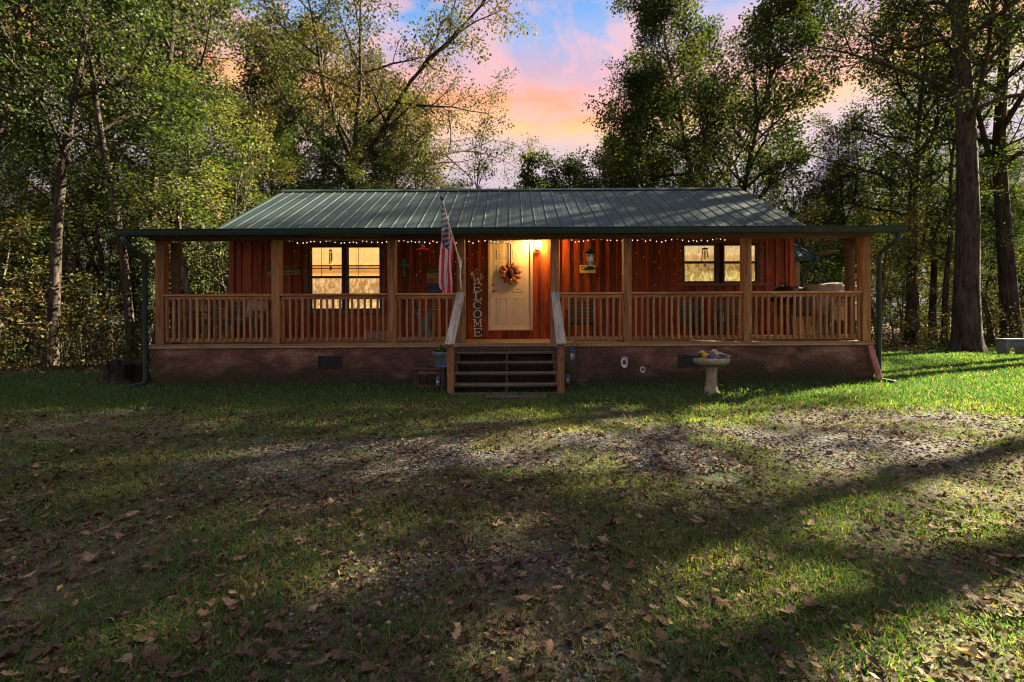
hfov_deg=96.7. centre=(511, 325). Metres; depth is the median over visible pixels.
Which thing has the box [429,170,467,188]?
woodland tree
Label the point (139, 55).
tall tree
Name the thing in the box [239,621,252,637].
fallen leaf
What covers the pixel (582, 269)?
yellow sign
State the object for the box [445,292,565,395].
porch steps
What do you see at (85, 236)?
woodland tree
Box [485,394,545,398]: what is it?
door mat
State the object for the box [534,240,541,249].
porch lamp
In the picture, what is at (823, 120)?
woodland tree
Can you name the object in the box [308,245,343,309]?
window
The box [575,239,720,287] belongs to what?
string lights
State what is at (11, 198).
woodland tree
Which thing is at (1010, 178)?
woodland tree
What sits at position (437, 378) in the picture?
garden lantern
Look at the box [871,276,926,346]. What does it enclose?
sapling
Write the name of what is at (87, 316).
sapling
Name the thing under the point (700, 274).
window
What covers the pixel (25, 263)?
sapling
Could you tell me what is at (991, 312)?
sapling
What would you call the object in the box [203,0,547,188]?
oak tree
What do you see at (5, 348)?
undergrowth
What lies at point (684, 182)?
woodland tree
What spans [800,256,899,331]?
sapling
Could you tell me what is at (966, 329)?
oak tree
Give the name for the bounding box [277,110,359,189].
woodland tree
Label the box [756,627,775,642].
fallen leaf
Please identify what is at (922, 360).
grass
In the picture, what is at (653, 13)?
oak tree
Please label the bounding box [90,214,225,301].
woodland tree
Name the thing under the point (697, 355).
bird figurine
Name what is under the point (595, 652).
fallen leaf
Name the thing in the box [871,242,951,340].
sapling
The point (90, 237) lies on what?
woodland tree
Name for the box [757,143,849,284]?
bare tree
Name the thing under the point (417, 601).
fallen leaf
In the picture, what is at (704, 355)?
bird figurine
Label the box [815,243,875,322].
sapling
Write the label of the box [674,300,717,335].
porch chair
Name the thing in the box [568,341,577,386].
garden lantern
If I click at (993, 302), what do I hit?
sapling
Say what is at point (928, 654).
fallen leaf
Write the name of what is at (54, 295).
woodland tree
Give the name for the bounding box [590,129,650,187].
oak tree
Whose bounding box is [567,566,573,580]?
fallen leaf
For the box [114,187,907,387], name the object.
cabin
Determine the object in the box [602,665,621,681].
fallen leaf
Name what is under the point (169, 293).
sapling
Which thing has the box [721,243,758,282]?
window
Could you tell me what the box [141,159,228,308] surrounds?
woodland tree
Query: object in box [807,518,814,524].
fallen leaf
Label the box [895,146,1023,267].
woodland tree
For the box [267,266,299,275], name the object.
wall sign
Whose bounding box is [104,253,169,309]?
sapling
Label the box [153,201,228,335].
sapling
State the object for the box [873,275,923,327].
sapling
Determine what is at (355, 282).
window
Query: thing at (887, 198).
woodland tree
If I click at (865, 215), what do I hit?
woodland tree
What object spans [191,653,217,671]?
fallen leaf
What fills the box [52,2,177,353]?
woodland tree
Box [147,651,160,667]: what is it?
fallen leaf
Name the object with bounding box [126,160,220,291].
woodland tree
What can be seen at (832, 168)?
woodland tree
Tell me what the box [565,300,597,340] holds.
porch chair
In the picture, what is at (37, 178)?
woodland tree
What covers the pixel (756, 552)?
fallen leaf
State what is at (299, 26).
autumn tree
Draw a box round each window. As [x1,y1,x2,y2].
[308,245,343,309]
[345,245,381,309]
[683,243,717,282]
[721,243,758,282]
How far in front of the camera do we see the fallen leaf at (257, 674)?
1.41 m
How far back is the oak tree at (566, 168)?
32.23 m
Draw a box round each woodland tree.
[0,0,102,147]
[0,0,103,268]
[0,0,204,366]
[0,0,223,359]
[0,3,51,256]
[0,10,57,354]
[0,48,61,163]
[0,127,29,248]
[0,143,95,330]
[0,177,39,220]
[1,0,281,358]
[1,19,39,218]
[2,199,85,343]
[3,94,140,346]
[3,145,162,342]
[4,160,136,328]
[6,3,165,348]
[17,143,111,296]
[32,174,94,292]
[41,0,234,349]
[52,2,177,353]
[58,58,274,342]
[80,136,140,266]
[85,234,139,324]
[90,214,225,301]
[91,214,137,305]
[108,177,169,288]
[110,165,233,342]
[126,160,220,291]
[130,110,307,273]
[135,88,303,293]
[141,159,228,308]
[202,165,264,266]
[267,142,321,194]
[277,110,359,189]
[309,118,398,188]
[354,131,435,188]
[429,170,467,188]
[673,138,710,183]
[673,163,702,187]
[718,171,773,204]
[723,137,810,243]
[740,148,874,332]
[791,130,871,331]
[800,172,875,273]
[802,109,925,284]
[805,159,884,272]
[816,238,843,332]
[819,206,897,329]
[840,89,946,337]
[841,151,903,268]
[851,179,900,278]
[856,51,1023,344]
[862,175,953,336]
[871,196,940,310]
[872,141,988,275]
[872,260,900,316]
[873,235,928,335]
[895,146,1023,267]
[904,172,986,275]
[917,182,1023,342]
[917,225,996,296]
[920,214,955,324]
[939,160,1022,277]
[942,123,1023,300]
[953,137,1023,320]
[953,222,1021,296]
[981,225,1022,292]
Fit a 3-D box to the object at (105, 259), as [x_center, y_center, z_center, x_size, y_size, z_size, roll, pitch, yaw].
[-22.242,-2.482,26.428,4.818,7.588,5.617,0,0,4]
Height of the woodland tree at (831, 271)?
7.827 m
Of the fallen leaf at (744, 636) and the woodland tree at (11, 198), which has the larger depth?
the woodland tree at (11, 198)
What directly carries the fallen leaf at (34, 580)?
on the ground at (504, 596)
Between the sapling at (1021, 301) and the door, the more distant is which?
the sapling at (1021, 301)
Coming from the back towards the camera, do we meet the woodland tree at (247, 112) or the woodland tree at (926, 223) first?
the woodland tree at (926, 223)
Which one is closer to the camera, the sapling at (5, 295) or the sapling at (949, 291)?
the sapling at (5, 295)
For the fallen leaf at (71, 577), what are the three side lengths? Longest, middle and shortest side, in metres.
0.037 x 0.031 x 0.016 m
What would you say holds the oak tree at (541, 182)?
on the ground at (504, 596)
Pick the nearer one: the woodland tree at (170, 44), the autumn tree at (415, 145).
the woodland tree at (170, 44)
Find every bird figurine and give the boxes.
[690,349,704,357]
[699,350,713,358]
[709,349,730,358]
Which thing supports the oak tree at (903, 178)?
on the ground at (504, 596)
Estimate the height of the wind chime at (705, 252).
0.766 m
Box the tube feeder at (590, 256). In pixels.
[584,236,595,269]
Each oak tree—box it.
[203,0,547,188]
[207,19,343,214]
[512,149,548,187]
[535,173,564,187]
[536,145,607,187]
[563,58,709,187]
[578,0,851,224]
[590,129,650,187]
[656,0,866,210]
[751,0,1023,352]
[777,0,1023,344]
[845,0,1023,338]
[861,45,991,341]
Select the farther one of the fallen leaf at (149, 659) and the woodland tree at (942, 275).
the woodland tree at (942, 275)
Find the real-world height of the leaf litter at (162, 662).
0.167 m
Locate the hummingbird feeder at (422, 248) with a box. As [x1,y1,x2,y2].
[418,238,427,250]
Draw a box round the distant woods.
[7,198,1023,334]
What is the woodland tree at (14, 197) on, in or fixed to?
on the ground at (504, 596)
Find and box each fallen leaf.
[0,644,19,659]
[0,669,25,675]
[2,558,20,567]
[20,576,37,586]
[25,620,42,631]
[58,666,73,673]
[68,575,78,580]
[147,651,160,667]
[153,564,166,568]
[158,624,171,634]
[174,599,187,606]
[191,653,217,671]
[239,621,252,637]
[251,670,266,680]
[265,619,288,630]
[323,672,342,681]
[328,548,339,556]
[360,517,367,522]
[398,673,419,681]
[412,597,422,604]
[418,626,425,635]
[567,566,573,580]
[588,644,602,658]
[600,505,609,512]
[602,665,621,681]
[645,636,668,648]
[689,622,711,627]
[725,666,745,681]
[731,630,752,643]
[750,549,764,559]
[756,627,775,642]
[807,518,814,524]
[866,655,883,670]
[881,573,897,586]
[919,651,938,656]
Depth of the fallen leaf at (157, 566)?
2.06 m
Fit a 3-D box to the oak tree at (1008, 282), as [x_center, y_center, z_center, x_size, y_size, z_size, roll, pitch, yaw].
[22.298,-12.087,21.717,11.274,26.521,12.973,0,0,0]
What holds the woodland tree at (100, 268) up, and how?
on the ground at (504, 596)
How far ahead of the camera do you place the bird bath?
7.13 m
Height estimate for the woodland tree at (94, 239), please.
11.577 m
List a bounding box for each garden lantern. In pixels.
[435,375,439,389]
[565,373,570,392]
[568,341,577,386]
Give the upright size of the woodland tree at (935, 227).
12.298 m
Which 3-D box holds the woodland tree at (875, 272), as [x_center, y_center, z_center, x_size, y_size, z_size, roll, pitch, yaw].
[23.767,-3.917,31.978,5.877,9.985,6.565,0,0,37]
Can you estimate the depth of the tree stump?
8.54 m
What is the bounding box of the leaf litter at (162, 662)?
[0,346,1023,681]
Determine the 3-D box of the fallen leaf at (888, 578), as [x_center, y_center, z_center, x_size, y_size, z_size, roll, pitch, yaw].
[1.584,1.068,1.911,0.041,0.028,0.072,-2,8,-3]
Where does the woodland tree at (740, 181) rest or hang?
on the ground at (504, 596)
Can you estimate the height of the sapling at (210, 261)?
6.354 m
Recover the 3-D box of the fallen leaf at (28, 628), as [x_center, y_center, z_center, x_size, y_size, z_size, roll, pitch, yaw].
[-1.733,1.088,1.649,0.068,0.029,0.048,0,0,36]
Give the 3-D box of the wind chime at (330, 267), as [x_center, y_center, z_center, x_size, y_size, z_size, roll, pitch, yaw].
[-3.969,-1.592,9.960,0.070,0.791,0.069,0,0,0]
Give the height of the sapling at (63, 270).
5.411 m
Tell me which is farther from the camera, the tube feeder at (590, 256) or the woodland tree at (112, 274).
the woodland tree at (112, 274)
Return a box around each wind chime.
[329,241,331,269]
[701,248,708,266]
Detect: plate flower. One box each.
[621,356,627,384]
[640,366,644,383]
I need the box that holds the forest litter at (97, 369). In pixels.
[0,337,995,375]
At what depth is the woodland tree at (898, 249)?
32.70 m
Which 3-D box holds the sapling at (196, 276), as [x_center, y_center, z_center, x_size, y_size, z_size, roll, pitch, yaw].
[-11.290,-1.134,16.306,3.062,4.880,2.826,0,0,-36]
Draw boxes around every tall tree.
[0,0,145,357]
[0,0,246,356]
[6,0,193,347]
[39,1,242,293]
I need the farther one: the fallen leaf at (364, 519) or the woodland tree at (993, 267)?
the woodland tree at (993, 267)
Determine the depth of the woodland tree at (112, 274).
19.15 m
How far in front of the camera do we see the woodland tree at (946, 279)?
21.32 m
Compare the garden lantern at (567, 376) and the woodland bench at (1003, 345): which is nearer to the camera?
the garden lantern at (567, 376)
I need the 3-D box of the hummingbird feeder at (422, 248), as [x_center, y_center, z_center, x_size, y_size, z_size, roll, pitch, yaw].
[-1.625,-1.484,8.302,0.201,0.242,0.200,0,0,0]
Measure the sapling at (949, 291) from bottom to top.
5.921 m
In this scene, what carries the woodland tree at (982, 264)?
on the ground at (504, 596)
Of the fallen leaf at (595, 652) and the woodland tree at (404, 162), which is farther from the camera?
the woodland tree at (404, 162)
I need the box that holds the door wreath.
[499,243,521,284]
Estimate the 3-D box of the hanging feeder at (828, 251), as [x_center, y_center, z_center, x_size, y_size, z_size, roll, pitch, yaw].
[6.867,-1.775,9.860,0.400,0.420,0.390,0,0,0]
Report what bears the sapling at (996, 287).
on the ground at (504, 596)
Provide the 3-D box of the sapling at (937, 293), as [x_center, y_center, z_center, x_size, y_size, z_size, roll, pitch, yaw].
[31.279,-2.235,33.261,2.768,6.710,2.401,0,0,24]
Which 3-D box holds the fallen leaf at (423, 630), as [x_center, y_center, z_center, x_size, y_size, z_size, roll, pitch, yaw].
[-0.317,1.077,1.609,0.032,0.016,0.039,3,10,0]
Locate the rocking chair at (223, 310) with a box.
[222,290,253,337]
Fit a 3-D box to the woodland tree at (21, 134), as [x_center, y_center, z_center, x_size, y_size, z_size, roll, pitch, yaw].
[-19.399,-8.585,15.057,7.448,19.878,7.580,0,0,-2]
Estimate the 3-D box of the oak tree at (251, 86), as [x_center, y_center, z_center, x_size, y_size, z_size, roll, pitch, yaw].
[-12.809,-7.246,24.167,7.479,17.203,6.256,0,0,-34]
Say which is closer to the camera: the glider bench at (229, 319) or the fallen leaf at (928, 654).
the fallen leaf at (928, 654)
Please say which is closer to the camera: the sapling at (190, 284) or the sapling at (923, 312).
the sapling at (190, 284)
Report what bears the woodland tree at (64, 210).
on the ground at (504, 596)
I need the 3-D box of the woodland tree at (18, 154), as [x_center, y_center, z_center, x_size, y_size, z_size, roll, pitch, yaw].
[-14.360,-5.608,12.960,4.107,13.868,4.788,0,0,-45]
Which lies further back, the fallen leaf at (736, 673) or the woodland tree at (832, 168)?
the woodland tree at (832, 168)
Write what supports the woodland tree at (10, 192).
on the ground at (504, 596)
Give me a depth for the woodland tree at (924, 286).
36.40 m
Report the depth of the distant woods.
51.29 m
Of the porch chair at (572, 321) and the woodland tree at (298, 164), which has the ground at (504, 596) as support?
the woodland tree at (298, 164)
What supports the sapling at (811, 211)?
on the ground at (504, 596)
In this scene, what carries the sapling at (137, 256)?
on the ground at (504, 596)
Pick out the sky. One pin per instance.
(558, 65)
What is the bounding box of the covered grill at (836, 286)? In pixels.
[804,282,843,315]
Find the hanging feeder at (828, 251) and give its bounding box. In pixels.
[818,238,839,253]
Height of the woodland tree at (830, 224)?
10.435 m
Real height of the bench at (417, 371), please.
0.400 m
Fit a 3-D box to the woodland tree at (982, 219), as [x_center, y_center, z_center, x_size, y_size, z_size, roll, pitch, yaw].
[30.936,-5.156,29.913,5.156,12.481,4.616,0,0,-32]
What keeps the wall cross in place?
attached to the cabin
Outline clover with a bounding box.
[0,348,1023,681]
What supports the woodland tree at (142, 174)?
on the ground at (504, 596)
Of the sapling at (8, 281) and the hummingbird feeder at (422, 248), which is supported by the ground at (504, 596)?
the sapling at (8, 281)
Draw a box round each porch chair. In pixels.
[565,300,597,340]
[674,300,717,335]
[716,299,753,334]
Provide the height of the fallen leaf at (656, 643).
0.028 m
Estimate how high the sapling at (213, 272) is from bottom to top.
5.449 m
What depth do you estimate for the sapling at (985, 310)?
20.19 m
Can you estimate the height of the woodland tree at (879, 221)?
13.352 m
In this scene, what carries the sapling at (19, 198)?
on the ground at (504, 596)
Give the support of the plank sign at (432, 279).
attached to the cabin
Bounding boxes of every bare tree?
[442,119,514,188]
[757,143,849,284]
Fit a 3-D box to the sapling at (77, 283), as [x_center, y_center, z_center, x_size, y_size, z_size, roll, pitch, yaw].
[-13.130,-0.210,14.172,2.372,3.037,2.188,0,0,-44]
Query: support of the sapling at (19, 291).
on the ground at (504, 596)
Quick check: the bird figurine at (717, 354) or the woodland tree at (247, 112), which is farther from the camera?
the woodland tree at (247, 112)
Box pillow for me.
[246,300,265,318]
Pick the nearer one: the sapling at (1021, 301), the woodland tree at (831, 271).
the sapling at (1021, 301)
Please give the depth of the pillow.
9.39 m
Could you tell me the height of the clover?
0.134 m
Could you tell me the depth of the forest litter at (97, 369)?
12.93 m
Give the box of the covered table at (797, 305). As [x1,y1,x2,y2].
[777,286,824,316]
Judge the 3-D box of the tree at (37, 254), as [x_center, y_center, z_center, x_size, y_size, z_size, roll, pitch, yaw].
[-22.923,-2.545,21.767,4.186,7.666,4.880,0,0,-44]
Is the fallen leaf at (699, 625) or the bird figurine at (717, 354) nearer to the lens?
the fallen leaf at (699, 625)
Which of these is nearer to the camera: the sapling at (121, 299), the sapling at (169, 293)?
the sapling at (169, 293)
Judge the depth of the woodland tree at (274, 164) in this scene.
18.37 m
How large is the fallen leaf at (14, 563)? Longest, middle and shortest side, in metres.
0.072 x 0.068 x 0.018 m
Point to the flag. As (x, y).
(448, 244)
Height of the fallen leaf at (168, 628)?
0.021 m
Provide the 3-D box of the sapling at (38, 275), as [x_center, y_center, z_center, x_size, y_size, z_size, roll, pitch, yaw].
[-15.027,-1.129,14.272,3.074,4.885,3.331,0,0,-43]
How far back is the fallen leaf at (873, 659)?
1.44 m
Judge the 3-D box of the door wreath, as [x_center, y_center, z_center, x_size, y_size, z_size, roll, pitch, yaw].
[-0.037,-1.438,10.707,0.555,0.992,0.067,0,0,0]
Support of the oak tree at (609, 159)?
on the ground at (504, 596)
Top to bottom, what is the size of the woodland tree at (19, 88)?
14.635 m
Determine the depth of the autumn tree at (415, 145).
26.56 m
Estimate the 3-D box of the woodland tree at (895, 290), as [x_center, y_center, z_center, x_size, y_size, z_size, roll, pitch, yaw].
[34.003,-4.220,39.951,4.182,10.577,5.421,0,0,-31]
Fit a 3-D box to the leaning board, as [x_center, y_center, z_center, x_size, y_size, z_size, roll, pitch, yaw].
[6.534,0.666,8.193,0.102,0.608,0.226,0,0,-6]
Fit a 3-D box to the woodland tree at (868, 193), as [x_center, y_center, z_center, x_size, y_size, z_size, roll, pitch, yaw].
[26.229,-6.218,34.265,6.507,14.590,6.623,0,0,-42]
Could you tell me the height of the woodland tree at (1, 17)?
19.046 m
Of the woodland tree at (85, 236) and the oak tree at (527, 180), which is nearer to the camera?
the woodland tree at (85, 236)
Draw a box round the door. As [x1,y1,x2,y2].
[491,243,529,328]
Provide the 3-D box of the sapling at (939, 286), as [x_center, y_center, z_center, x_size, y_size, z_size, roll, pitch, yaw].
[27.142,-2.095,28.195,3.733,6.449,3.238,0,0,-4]
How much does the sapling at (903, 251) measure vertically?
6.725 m
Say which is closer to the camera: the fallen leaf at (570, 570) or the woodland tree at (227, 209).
the fallen leaf at (570, 570)
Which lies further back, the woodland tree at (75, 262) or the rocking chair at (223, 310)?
the woodland tree at (75, 262)
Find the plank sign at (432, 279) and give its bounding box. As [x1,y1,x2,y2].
[427,267,442,292]
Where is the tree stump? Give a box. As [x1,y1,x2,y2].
[93,357,150,386]
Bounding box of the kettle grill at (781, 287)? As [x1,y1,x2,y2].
[770,282,797,339]
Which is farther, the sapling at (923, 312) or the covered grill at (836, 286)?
the sapling at (923, 312)
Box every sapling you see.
[0,175,110,345]
[0,207,45,329]
[0,210,88,366]
[0,215,98,345]
[0,227,33,335]
[0,233,93,353]
[0,256,43,333]
[6,218,43,339]
[18,278,95,333]
[36,268,138,361]
[61,188,147,350]
[61,294,97,339]
[62,220,210,339]
[82,157,246,337]
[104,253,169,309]
[104,295,170,344]
[108,296,124,334]
[110,202,158,323]
[113,216,185,302]
[114,214,206,342]
[124,275,192,344]
[137,245,223,336]
[141,241,228,334]
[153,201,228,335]
[169,206,233,335]
[181,104,279,293]
[181,243,228,316]
[783,194,846,317]
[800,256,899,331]
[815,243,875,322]
[832,204,949,347]
[856,266,897,327]
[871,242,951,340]
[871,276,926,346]
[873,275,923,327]
[903,245,954,324]
[917,276,998,329]
[917,301,940,335]
[920,256,950,328]
[923,265,998,321]
[928,301,983,338]
[981,294,1020,340]
[982,291,998,338]
[983,257,1023,316]
[984,251,1023,317]
[986,285,1022,332]
[992,298,1023,334]
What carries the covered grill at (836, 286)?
on the cabin
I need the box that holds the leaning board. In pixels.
[867,345,882,379]
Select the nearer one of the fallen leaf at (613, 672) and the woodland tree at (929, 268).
the fallen leaf at (613, 672)
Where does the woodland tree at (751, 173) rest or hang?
on the ground at (504, 596)
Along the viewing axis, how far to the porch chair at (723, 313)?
9.81 m
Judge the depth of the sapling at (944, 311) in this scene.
20.18 m
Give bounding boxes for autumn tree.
[218,0,367,204]
[318,36,431,188]
[374,90,451,188]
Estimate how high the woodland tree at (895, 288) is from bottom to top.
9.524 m
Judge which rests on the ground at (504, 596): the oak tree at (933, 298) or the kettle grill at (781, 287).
the oak tree at (933, 298)
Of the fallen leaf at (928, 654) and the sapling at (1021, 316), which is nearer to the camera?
the fallen leaf at (928, 654)
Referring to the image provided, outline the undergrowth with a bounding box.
[0,291,1023,370]
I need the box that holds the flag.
[438,195,461,294]
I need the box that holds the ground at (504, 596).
[0,324,1023,681]
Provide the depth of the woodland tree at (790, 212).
26.47 m
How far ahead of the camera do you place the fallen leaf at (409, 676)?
1.39 m
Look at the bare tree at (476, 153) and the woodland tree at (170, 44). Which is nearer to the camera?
the woodland tree at (170, 44)
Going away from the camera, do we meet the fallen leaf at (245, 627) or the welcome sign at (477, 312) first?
the fallen leaf at (245, 627)
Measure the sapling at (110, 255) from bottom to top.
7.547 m
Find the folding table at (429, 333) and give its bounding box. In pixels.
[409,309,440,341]
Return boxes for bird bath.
[693,357,729,394]
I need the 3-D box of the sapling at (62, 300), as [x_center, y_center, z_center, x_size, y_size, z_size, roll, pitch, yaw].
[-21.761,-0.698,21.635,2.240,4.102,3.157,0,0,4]
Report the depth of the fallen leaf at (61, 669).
1.45 m
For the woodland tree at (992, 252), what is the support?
on the ground at (504, 596)
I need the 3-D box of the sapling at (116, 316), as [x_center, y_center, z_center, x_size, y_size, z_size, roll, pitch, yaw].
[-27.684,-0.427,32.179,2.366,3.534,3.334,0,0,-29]
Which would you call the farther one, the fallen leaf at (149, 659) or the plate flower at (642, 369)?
the plate flower at (642, 369)
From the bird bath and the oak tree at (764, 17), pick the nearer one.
the bird bath
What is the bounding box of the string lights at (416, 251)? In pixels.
[294,240,544,286]
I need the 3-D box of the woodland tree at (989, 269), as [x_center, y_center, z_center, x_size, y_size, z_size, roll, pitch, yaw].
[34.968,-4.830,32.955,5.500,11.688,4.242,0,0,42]
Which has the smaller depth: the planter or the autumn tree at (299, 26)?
the planter
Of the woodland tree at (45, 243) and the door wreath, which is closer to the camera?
the door wreath
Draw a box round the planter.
[432,344,446,367]
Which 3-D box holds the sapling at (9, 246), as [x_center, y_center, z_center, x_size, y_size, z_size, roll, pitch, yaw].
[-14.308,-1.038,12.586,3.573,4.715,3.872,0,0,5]
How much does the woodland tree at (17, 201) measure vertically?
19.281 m
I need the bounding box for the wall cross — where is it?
[398,258,408,276]
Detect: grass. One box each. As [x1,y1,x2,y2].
[0,343,1023,427]
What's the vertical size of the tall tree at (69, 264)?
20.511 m
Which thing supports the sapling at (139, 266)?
on the ground at (504, 596)
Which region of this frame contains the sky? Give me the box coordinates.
[0,0,1023,327]
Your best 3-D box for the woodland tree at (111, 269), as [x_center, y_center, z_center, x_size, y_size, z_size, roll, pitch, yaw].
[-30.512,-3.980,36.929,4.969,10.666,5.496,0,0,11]
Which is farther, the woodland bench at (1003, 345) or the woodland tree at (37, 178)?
the woodland tree at (37, 178)
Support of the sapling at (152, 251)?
on the ground at (504, 596)
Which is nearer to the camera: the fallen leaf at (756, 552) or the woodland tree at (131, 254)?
the fallen leaf at (756, 552)
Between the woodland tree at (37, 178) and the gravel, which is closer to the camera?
the gravel
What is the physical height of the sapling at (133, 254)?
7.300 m
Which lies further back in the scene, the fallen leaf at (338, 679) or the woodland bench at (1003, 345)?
the woodland bench at (1003, 345)
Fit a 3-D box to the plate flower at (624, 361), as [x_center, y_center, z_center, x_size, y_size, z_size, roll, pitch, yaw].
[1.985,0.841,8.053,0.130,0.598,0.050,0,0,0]
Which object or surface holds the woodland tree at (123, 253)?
on the ground at (504, 596)
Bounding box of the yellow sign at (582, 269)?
[580,265,595,272]
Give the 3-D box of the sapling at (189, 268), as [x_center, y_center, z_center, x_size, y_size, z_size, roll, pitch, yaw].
[-11.377,-2.283,16.512,4.741,7.188,5.182,0,0,-11]
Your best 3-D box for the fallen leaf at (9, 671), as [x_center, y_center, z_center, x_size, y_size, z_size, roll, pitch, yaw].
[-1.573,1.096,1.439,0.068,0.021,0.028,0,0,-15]
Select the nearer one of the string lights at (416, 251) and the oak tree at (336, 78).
the string lights at (416, 251)
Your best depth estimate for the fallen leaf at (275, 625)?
1.63 m
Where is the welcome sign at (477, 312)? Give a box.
[471,268,483,338]
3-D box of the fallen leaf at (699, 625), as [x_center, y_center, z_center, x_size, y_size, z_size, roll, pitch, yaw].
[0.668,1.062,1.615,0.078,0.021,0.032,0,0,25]
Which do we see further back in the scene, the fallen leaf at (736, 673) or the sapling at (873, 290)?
the sapling at (873, 290)
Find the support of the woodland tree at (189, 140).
on the ground at (504, 596)
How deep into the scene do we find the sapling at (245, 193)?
13.39 m
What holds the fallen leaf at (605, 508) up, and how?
on the ground at (504, 596)
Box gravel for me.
[138,397,1023,681]
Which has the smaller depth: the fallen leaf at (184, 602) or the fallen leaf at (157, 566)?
the fallen leaf at (184, 602)
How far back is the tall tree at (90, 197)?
15.98 m
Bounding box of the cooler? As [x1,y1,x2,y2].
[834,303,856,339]
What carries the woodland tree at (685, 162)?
on the ground at (504, 596)
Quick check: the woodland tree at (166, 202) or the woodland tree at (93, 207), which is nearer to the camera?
the woodland tree at (166, 202)
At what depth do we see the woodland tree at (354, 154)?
21.47 m
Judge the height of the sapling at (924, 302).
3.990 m
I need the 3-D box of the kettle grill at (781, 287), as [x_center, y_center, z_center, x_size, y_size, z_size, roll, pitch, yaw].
[5.683,-0.304,9.492,0.567,1.191,0.587,0,0,0]
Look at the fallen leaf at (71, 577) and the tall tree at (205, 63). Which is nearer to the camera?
the fallen leaf at (71, 577)
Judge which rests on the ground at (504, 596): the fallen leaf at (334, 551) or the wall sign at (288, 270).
the fallen leaf at (334, 551)
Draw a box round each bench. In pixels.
[191,303,270,342]
[412,367,446,390]
[995,338,1023,354]
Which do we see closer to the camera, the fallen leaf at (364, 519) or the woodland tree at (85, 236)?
the fallen leaf at (364, 519)

